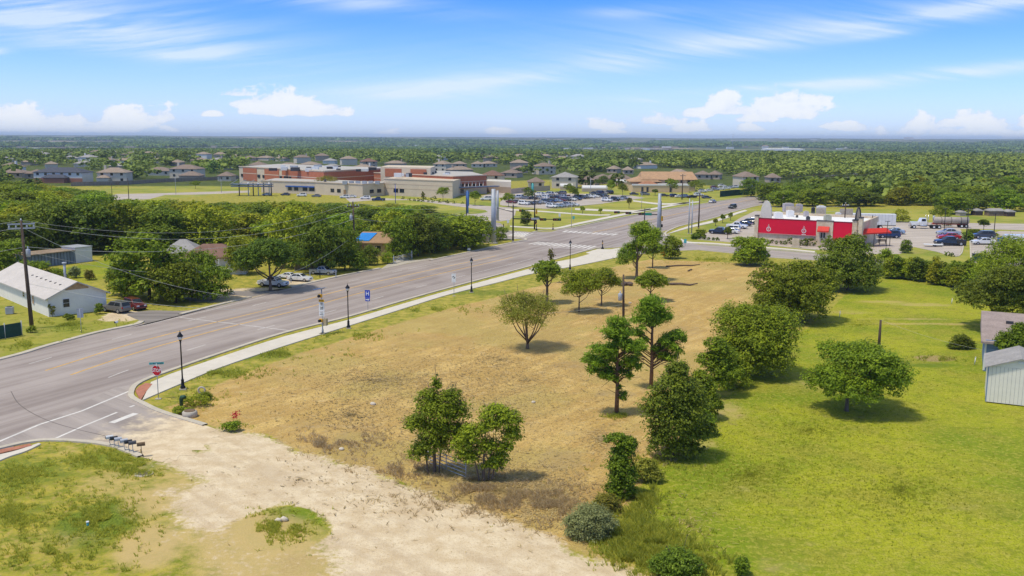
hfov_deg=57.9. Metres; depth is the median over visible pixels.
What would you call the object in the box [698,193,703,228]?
utility pole
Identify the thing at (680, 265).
fallen log
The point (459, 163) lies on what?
house
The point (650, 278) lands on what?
tree
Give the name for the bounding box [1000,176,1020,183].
tree
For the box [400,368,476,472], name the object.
tangled tree
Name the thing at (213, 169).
tree
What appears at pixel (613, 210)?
sidewalk
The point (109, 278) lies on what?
tree
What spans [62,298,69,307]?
window
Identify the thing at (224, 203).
tree
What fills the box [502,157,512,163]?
tree
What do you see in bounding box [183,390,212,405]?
weed clump
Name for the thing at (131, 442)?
mailbox
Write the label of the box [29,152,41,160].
tree
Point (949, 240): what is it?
pickup truck
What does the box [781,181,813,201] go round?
tree
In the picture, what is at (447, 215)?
tree
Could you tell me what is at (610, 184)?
young tree
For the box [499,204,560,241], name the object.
traffic signal
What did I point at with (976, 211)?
meadow shed
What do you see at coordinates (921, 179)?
tree
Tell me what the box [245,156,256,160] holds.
house
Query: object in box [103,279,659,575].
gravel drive
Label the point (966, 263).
hedge bush
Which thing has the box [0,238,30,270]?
tree
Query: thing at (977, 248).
neighbouring car park
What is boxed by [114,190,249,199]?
school field drive
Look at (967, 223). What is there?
light pole
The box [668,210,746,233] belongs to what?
sidewalk
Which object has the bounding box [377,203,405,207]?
tree
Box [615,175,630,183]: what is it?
house
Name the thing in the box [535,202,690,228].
sidewalk
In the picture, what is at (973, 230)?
bush
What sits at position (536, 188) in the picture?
screen fence
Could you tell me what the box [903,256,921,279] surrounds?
hedge bush
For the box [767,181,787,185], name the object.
tree
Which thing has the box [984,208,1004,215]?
meadow shed
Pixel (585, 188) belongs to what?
white shed
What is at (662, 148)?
distant town
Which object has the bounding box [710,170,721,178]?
house
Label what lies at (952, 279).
hedge bush
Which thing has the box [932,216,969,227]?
tanker trailer
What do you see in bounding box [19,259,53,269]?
tree
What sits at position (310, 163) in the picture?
house
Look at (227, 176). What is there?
house
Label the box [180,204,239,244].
tree
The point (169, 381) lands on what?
sidewalk
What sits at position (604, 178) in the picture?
young tree
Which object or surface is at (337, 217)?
tree
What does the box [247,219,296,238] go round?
tree
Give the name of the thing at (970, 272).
hedge bush
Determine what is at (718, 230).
pickup truck
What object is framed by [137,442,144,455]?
mailbox
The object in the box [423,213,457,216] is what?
tree
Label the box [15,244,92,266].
plank shed
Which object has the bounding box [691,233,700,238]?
bush
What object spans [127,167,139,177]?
tree
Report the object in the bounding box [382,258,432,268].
gate apron
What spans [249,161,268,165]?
house
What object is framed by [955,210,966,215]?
meadow shed
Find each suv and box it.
[102,300,131,313]
[123,296,146,310]
[339,194,349,197]
[360,195,370,198]
[480,196,490,200]
[518,200,530,204]
[535,192,543,195]
[545,203,558,207]
[576,194,586,198]
[601,197,612,201]
[724,225,740,229]
[740,218,754,224]
[876,230,900,237]
[972,230,995,238]
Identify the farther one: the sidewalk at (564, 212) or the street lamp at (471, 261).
the sidewalk at (564, 212)
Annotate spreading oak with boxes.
[230,233,304,290]
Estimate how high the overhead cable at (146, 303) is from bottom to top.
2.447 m
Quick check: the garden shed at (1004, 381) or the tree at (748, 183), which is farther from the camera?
the tree at (748, 183)
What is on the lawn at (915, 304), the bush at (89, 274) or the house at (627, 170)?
the bush at (89, 274)
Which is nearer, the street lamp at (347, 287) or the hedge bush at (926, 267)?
the street lamp at (347, 287)
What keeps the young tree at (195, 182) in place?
on the ground at (180, 548)
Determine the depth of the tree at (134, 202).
240.27 m
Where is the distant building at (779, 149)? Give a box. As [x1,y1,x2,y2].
[761,148,804,150]
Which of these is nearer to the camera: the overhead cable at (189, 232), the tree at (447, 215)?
the overhead cable at (189, 232)
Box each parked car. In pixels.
[277,272,293,277]
[286,273,312,281]
[731,228,739,233]
[741,221,752,225]
[888,228,905,233]
[935,228,960,234]
[936,232,961,238]
[970,237,996,244]
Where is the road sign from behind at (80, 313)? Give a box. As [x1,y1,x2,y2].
[77,308,83,332]
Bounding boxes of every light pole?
[466,190,468,213]
[965,208,969,245]
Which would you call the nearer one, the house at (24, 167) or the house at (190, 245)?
the house at (190, 245)
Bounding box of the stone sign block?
[791,238,799,247]
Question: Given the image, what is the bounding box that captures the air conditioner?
[5,306,13,313]
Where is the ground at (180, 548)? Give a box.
[0,154,1023,575]
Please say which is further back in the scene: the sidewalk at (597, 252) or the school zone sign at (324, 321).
the sidewalk at (597, 252)
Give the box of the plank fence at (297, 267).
[294,258,327,269]
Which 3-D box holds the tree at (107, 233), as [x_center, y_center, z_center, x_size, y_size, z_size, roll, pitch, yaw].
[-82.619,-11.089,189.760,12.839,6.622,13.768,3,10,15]
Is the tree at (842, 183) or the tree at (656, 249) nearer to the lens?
the tree at (656, 249)
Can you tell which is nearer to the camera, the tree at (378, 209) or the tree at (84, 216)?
the tree at (84, 216)
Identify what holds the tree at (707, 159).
on the ground at (180, 548)
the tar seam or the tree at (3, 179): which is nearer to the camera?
the tar seam
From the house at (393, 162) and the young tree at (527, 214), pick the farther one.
the house at (393, 162)
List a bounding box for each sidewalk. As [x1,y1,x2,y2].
[0,443,40,460]
[143,248,615,400]
[505,209,610,215]
[508,235,525,239]
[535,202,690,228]
[575,208,650,211]
[586,249,615,255]
[633,200,698,204]
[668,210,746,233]
[681,239,814,252]
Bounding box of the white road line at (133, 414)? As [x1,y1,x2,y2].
[0,200,757,441]
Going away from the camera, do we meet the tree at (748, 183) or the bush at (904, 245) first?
the bush at (904, 245)
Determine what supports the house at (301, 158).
on the ground at (180, 548)
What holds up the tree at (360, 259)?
on the ground at (180, 548)
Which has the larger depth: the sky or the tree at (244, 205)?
the sky
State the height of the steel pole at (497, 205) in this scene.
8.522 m
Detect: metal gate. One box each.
[393,251,411,263]
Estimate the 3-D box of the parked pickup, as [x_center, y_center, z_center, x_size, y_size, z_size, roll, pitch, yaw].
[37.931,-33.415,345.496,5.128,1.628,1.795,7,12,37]
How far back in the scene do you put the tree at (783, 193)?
317.15 m
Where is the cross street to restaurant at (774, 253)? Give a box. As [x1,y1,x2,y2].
[597,232,883,264]
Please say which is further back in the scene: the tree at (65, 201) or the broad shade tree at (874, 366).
the tree at (65, 201)
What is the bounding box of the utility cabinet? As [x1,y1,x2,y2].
[482,234,489,242]
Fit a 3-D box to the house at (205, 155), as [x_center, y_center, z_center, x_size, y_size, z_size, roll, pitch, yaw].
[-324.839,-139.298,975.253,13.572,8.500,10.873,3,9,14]
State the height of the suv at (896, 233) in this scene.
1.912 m
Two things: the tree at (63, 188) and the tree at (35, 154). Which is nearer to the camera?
the tree at (63, 188)
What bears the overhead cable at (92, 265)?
attached to the utility pole at (27, 252)
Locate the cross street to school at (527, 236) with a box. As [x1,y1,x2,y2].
[479,221,547,238]
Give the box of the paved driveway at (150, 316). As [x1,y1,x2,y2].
[127,306,216,326]
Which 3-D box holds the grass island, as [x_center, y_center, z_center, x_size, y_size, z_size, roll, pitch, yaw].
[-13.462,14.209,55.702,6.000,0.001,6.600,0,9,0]
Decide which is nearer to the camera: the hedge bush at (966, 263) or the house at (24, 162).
the hedge bush at (966, 263)
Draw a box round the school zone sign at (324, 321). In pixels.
[313,287,327,334]
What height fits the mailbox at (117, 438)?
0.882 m
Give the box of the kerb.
[0,196,971,456]
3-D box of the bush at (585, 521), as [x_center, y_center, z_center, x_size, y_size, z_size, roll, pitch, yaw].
[4.539,13.482,54.020,3.482,2.329,2.954,-3,10,-19]
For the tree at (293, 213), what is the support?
on the ground at (180, 548)
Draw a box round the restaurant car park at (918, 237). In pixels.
[700,211,1023,255]
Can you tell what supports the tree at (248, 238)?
on the ground at (180, 548)
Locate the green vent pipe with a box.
[179,395,186,405]
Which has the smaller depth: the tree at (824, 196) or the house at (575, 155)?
the tree at (824, 196)
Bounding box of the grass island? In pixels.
[235,503,336,547]
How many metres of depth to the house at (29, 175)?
504.48 m
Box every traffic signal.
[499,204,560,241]
[519,193,536,229]
[614,201,662,226]
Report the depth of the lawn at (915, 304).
66.37 m
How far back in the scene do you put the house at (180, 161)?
734.60 m
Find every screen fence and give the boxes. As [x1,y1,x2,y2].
[511,186,549,193]
[720,189,752,196]
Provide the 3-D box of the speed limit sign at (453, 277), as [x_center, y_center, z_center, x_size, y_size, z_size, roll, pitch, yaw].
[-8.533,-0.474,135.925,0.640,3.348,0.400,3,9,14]
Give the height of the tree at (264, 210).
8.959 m
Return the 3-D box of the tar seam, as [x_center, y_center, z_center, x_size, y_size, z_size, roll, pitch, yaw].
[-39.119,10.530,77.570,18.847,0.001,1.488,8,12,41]
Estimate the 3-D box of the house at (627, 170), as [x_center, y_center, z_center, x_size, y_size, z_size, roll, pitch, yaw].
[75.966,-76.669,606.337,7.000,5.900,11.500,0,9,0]
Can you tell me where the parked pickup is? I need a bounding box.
[610,196,620,200]
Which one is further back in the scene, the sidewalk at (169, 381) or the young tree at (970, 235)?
the young tree at (970, 235)
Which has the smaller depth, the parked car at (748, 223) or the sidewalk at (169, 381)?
the sidewalk at (169, 381)
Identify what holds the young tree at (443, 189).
on the ground at (180, 548)
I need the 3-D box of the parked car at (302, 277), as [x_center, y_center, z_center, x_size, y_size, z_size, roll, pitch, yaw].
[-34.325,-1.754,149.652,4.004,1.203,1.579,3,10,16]
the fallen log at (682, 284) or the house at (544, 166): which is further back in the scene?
the house at (544, 166)
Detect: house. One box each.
[0,161,26,169]
[0,169,29,177]
[0,262,110,316]
[21,160,38,164]
[23,169,37,178]
[33,167,93,182]
[45,161,57,167]
[73,159,90,166]
[78,153,97,160]
[95,165,132,181]
[144,167,169,175]
[166,239,199,253]
[169,162,205,177]
[170,160,184,165]
[178,171,203,177]
[179,244,247,273]
[196,152,211,158]
[213,152,224,157]
[217,172,236,180]
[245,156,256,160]
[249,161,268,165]
[257,155,274,160]
[275,155,289,160]
[293,153,310,162]
[298,161,321,164]
[314,153,328,160]
[322,158,337,163]
[339,156,356,164]
[351,231,395,256]
[353,163,374,166]
[359,158,377,166]
[384,159,406,165]
[433,159,452,170]
[445,164,473,171]
[453,161,466,166]
[471,161,483,166]
[482,161,497,166]
[483,155,497,161]
[483,170,504,179]
[501,169,523,177]
[509,159,528,168]
[511,165,527,172]
[527,177,544,186]
[532,161,556,174]
[552,172,578,187]
[569,154,584,158]
[578,175,599,184]
[595,174,610,183]
[607,165,621,172]
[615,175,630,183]
[622,166,633,173]
[633,161,656,168]
[670,169,686,171]
[695,171,711,178]
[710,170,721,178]
[732,171,759,187]
[764,173,781,182]
[980,311,1023,370]
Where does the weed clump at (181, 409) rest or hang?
on the cleared lot
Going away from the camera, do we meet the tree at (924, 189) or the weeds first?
the weeds
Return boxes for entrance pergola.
[231,180,273,195]
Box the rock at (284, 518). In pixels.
[281,516,287,521]
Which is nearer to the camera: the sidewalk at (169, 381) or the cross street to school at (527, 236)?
the sidewalk at (169, 381)
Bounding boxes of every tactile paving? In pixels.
[0,444,31,453]
[135,383,151,399]
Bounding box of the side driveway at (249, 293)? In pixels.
[227,288,286,296]
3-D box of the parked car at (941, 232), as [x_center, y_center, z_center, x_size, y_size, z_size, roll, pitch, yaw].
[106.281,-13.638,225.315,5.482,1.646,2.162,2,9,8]
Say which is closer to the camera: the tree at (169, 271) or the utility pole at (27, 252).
the utility pole at (27, 252)
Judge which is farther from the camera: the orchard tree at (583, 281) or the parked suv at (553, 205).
the parked suv at (553, 205)
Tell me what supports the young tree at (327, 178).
on the ground at (180, 548)
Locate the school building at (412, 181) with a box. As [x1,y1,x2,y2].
[238,164,510,198]
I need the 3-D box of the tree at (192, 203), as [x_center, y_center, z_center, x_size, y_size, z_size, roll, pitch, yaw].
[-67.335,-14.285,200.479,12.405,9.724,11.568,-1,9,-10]
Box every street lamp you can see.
[177,332,186,389]
[345,283,350,328]
[470,257,473,292]
[568,239,571,269]
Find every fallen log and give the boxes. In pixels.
[666,264,699,266]
[669,283,697,285]
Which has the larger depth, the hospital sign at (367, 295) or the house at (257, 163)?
the house at (257, 163)
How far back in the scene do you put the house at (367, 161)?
692.83 m
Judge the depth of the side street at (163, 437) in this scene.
73.53 m
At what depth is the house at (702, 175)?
531.60 m
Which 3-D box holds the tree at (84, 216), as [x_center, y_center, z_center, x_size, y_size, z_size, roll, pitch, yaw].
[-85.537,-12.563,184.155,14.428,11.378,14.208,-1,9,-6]
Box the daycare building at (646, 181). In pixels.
[626,171,697,192]
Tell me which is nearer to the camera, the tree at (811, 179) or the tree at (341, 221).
the tree at (341, 221)
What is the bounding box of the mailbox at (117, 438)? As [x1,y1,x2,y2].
[114,437,121,445]
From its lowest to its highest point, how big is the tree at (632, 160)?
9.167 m
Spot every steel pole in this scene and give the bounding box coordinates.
[489,189,497,243]
[496,190,499,220]
[657,193,660,236]
[688,198,689,233]
[691,200,692,233]
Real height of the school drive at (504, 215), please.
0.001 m
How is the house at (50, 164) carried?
on the ground at (180, 548)
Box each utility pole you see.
[7,218,34,326]
[347,201,358,260]
[618,274,624,317]
[680,174,682,199]
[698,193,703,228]
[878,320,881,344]
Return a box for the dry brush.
[276,268,708,541]
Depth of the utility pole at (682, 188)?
353.86 m
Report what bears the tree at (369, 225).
on the ground at (180, 548)
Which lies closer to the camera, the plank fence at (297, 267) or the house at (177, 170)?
the plank fence at (297, 267)
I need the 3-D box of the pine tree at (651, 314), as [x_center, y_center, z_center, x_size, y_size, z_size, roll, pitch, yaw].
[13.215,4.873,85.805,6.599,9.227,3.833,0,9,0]
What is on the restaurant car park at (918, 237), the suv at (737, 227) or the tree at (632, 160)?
the suv at (737, 227)
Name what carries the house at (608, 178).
on the ground at (180, 548)
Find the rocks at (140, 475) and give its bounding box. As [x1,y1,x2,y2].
[134,470,152,476]
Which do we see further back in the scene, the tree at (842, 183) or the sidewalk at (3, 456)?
the tree at (842, 183)
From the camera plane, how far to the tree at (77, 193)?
306.18 m
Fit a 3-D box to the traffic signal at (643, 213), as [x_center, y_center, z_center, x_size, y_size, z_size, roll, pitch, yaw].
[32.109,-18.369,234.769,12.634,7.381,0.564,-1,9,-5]
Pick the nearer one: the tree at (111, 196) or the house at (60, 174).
the tree at (111, 196)
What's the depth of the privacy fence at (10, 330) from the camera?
106.51 m
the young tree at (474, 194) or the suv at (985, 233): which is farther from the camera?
the young tree at (474, 194)
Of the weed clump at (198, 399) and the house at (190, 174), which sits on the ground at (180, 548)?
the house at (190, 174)
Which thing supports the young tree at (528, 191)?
on the school car park at (590, 201)
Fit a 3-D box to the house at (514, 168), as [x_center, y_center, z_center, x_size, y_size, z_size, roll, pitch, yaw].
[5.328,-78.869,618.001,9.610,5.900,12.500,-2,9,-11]
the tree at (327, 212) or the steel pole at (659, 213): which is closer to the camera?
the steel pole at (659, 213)
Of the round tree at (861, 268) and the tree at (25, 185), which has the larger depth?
the tree at (25, 185)
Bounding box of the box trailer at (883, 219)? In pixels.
[853,213,895,227]
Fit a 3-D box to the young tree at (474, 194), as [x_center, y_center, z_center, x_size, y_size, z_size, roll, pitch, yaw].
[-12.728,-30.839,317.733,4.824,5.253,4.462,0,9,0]
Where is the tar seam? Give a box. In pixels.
[11,391,104,435]
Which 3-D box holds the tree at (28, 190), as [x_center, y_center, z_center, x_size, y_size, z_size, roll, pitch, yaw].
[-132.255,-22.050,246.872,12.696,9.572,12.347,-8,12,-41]
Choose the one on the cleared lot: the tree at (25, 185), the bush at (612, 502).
the bush at (612, 502)
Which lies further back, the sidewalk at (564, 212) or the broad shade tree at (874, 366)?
the sidewalk at (564, 212)
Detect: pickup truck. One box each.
[257,276,288,287]
[309,265,336,274]
[372,197,384,200]
[708,227,730,234]
[726,222,747,228]
[933,236,966,245]
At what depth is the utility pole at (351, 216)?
165.09 m
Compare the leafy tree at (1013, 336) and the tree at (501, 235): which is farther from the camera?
the tree at (501, 235)
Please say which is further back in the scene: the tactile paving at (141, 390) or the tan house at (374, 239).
the tan house at (374, 239)
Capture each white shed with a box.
[560,184,572,189]
[582,185,607,191]
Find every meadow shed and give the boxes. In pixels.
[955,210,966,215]
[971,208,983,215]
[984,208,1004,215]
[1004,209,1015,216]
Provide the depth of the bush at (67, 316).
116.97 m
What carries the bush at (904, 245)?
on the ground at (180, 548)
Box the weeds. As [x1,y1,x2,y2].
[0,386,332,575]
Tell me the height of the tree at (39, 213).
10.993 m
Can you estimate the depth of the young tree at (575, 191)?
353.67 m
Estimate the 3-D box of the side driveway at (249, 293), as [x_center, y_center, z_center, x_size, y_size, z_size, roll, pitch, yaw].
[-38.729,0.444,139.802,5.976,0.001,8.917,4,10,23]
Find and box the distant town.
[16,137,846,154]
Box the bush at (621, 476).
[595,431,642,500]
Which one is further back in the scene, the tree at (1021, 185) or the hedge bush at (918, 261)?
the tree at (1021, 185)
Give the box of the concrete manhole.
[182,409,197,417]
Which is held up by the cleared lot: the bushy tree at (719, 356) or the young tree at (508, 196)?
the bushy tree at (719, 356)
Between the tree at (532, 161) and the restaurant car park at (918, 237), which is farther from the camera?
the tree at (532, 161)
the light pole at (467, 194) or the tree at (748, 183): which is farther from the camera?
the tree at (748, 183)
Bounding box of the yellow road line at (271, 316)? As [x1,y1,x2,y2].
[45,199,753,374]
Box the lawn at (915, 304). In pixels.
[59,258,1023,575]
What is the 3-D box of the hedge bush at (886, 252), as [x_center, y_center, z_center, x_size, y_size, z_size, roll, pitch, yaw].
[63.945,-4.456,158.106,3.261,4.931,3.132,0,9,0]
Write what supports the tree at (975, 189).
on the ground at (180, 548)
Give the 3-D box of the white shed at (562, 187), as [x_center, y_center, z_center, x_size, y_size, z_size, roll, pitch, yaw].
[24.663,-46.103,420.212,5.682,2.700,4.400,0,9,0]
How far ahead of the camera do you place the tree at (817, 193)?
320.24 m
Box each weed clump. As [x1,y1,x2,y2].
[172,405,194,413]
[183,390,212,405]
[195,391,212,398]
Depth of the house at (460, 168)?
594.85 m
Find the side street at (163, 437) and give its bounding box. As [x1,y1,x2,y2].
[0,385,219,461]
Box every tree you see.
[0,173,14,181]
[0,174,8,181]
[0,180,23,186]
[0,183,26,194]
[0,189,37,202]
[0,197,27,204]
[0,202,7,215]
[0,202,50,244]
[0,213,53,251]
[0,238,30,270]
[4,198,51,235]
[9,187,38,198]
[11,183,41,188]
[15,199,79,249]
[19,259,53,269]
[21,178,42,184]
[22,185,40,191]
[27,190,67,206]
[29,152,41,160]
[34,183,47,188]
[38,188,75,199]
[42,197,120,248]
[43,186,75,192]
[44,268,68,276]
[55,196,84,204]
[60,190,113,207]
[71,218,132,249]
[75,189,98,194]
[84,190,119,202]
[94,197,127,217]
[95,199,150,249]
[96,152,107,157]
[101,233,187,298]
[104,265,142,293]
[116,199,139,206]
[123,205,183,228]
[125,221,188,248]
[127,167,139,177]
[133,201,191,244]
[134,156,145,159]
[137,199,177,208]
[144,258,205,302]
[160,159,174,165]
[166,152,177,156]
[166,200,197,221]
[175,224,224,244]
[175,246,219,292]
[179,199,226,234]
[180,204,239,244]
[187,264,236,301]
[189,181,199,188]
[205,160,219,173]
[207,202,237,213]
[213,201,240,204]
[220,211,282,243]
[222,235,251,271]
[225,234,259,246]
[229,200,277,230]
[231,159,245,168]
[236,202,288,231]
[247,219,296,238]
[263,204,326,267]
[271,201,298,210]
[281,200,313,211]
[284,204,325,218]
[292,210,347,268]
[303,206,334,214]
[316,175,336,180]
[322,203,357,213]
[322,213,369,230]
[323,202,359,208]
[325,212,374,231]
[330,217,363,254]
[331,227,363,269]
[344,207,385,230]
[345,218,369,233]
[346,250,369,269]
[355,205,387,221]
[361,244,380,264]
[368,205,418,223]
[370,208,420,247]
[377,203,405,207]
[380,252,393,263]
[381,215,418,258]
[397,206,425,215]
[400,211,440,255]
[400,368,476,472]
[408,205,437,212]
[409,234,450,249]
[419,214,454,252]
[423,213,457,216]
[428,213,451,219]
[429,214,453,219]
[435,187,449,196]
[440,213,499,248]
[449,398,524,480]
[469,190,480,198]
[481,221,500,238]
[491,286,560,348]
[496,226,509,239]
[500,192,515,206]
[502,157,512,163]
[520,210,532,224]
[521,187,536,195]
[528,159,537,165]
[531,259,563,299]
[547,247,555,260]
[557,266,603,311]
[563,183,575,192]
[570,188,578,194]
[578,169,595,184]
[579,312,648,413]
[593,266,622,305]
[594,176,609,184]
[606,179,615,188]
[611,172,625,185]
[614,242,643,276]
[616,154,625,163]
[618,183,628,195]
[627,220,664,276]
[627,291,688,387]
[628,157,639,167]
[634,268,669,293]
[641,243,662,267]
[660,234,683,257]
[664,158,674,166]
[665,178,678,188]
[683,159,694,167]
[688,180,706,190]
[694,336,745,390]
[701,156,713,167]
[706,299,808,377]
[724,226,731,238]
[730,235,771,264]
[738,177,762,195]
[744,257,843,320]
[754,184,783,197]
[755,183,782,201]
[764,157,775,163]
[766,189,798,206]
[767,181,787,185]
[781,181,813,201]
[794,188,832,205]
[798,182,825,197]
[799,337,920,411]
[807,178,826,182]
[811,188,833,202]
[813,230,887,291]
[819,179,838,188]
[826,186,863,205]
[833,180,867,201]
[852,190,886,205]
[864,182,890,201]
[884,186,911,204]
[892,180,914,201]
[909,183,937,204]
[912,175,927,182]
[916,180,946,187]
[929,204,951,216]
[932,189,959,208]
[938,191,981,213]
[939,182,961,186]
[939,184,966,200]
[951,262,1023,313]
[961,231,973,240]
[961,231,1023,294]
[962,184,993,206]
[966,193,997,208]
[975,177,999,182]
[976,219,990,229]
[988,187,1023,209]
[991,184,1017,192]
[992,321,1023,349]
[994,178,1014,188]
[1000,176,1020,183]
[1015,182,1023,194]
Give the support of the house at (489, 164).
on the ground at (180, 548)
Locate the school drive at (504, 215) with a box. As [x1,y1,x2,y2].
[346,198,515,220]
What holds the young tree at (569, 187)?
on the school car park at (590, 201)
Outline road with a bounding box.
[0,196,783,448]
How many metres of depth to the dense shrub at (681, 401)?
65.96 m
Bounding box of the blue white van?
[997,234,1023,243]
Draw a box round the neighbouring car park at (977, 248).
[971,231,1023,264]
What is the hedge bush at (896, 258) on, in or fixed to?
on the lawn at (915, 304)
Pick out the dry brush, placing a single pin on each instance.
(514, 501)
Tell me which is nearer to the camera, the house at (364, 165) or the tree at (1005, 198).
the tree at (1005, 198)
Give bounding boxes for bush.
[25,325,36,332]
[48,304,54,316]
[62,313,74,319]
[67,265,80,277]
[83,270,95,279]
[94,303,103,313]
[219,410,242,430]
[559,498,620,542]
[591,492,622,511]
[595,431,642,500]
[633,457,668,481]
[646,534,708,575]
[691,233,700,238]
[695,229,706,237]
[701,408,717,427]
[726,349,754,389]
[733,554,750,575]
[803,238,812,244]
[877,248,894,270]
[880,255,902,278]
[888,253,905,278]
[891,208,910,221]
[896,258,911,278]
[898,239,912,252]
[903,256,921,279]
[907,256,927,280]
[915,259,932,280]
[922,261,934,281]
[926,255,944,283]
[937,266,953,285]
[944,265,965,287]
[945,260,962,268]
[946,332,976,349]
[957,259,970,284]
[964,265,978,281]
[967,229,979,232]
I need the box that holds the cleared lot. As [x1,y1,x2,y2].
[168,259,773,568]
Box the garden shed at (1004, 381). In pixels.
[984,346,1023,405]
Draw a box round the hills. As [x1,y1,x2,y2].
[0,135,1023,152]
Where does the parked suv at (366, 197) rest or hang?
on the school drive at (504, 215)
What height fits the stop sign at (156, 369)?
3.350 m
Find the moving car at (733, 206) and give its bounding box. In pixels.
[728,204,736,208]
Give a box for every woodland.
[0,135,1023,153]
[0,148,644,176]
[494,148,1023,200]
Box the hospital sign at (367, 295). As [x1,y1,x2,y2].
[365,290,369,300]
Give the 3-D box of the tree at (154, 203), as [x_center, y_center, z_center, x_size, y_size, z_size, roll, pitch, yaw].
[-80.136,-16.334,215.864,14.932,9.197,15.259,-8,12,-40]
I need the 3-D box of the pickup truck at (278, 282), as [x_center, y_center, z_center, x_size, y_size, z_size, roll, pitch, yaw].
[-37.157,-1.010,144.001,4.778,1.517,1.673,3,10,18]
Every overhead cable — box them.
[22,202,351,232]
[26,229,219,294]
[31,252,153,272]
[32,219,352,251]
[32,284,235,309]
[34,207,357,238]
[355,202,463,209]
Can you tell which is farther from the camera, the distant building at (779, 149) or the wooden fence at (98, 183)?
the distant building at (779, 149)
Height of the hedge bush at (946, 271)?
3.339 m
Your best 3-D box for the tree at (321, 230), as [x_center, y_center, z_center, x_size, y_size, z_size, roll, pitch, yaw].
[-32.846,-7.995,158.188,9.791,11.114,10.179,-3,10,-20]
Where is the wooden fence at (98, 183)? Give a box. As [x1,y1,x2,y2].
[71,176,238,185]
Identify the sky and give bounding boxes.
[0,0,1023,138]
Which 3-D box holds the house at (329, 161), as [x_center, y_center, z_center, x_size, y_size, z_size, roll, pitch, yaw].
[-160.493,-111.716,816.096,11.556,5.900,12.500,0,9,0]
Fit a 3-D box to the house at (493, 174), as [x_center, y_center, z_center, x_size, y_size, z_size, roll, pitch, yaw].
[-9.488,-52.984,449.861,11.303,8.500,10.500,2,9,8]
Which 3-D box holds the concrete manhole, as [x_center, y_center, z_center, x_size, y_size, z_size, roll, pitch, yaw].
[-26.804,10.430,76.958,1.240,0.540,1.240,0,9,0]
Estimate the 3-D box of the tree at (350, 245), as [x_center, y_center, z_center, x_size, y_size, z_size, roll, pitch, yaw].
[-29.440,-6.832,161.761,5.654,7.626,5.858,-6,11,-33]
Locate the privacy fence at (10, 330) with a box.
[0,321,22,338]
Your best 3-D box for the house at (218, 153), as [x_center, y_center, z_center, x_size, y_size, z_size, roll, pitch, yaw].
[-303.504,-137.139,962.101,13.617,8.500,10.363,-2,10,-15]
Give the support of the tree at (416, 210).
on the ground at (180, 548)
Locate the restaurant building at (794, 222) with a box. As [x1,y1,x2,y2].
[754,201,891,245]
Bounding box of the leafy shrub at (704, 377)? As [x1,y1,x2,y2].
[692,368,724,418]
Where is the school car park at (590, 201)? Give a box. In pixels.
[481,192,641,208]
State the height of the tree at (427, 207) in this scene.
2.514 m
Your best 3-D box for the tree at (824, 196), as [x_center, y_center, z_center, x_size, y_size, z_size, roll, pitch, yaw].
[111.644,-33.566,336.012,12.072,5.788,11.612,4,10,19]
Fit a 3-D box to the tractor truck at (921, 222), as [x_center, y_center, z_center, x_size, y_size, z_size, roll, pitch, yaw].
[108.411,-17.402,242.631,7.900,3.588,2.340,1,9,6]
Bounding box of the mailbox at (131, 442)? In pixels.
[128,440,135,451]
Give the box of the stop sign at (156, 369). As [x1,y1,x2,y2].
[149,362,163,399]
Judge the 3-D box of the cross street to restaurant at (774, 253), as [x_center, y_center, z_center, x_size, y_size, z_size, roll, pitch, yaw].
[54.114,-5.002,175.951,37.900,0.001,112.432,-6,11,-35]
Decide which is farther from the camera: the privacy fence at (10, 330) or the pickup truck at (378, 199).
the pickup truck at (378, 199)
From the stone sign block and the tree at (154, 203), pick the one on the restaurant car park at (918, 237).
the stone sign block
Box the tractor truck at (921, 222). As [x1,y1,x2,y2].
[908,215,940,228]
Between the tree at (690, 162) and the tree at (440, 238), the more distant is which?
the tree at (690, 162)
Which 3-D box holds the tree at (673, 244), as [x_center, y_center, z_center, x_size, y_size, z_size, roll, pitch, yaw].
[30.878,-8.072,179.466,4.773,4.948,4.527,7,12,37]
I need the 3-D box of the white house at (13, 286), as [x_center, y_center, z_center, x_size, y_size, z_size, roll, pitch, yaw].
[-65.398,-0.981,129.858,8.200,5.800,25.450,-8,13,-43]
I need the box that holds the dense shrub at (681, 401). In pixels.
[633,354,721,458]
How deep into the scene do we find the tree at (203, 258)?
133.88 m
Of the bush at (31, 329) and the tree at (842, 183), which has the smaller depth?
the bush at (31, 329)
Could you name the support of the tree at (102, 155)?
on the ground at (180, 548)
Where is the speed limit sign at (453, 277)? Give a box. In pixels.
[452,274,455,295]
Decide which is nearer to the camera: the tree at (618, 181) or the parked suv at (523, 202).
the parked suv at (523, 202)
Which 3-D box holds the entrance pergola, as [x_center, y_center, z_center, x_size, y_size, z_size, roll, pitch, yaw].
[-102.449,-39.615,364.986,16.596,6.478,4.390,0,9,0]
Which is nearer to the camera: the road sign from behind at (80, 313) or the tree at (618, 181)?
the road sign from behind at (80, 313)
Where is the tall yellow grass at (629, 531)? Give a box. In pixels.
[590,466,740,575]
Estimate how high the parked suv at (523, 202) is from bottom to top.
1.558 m
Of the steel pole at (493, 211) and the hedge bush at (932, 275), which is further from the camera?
the steel pole at (493, 211)

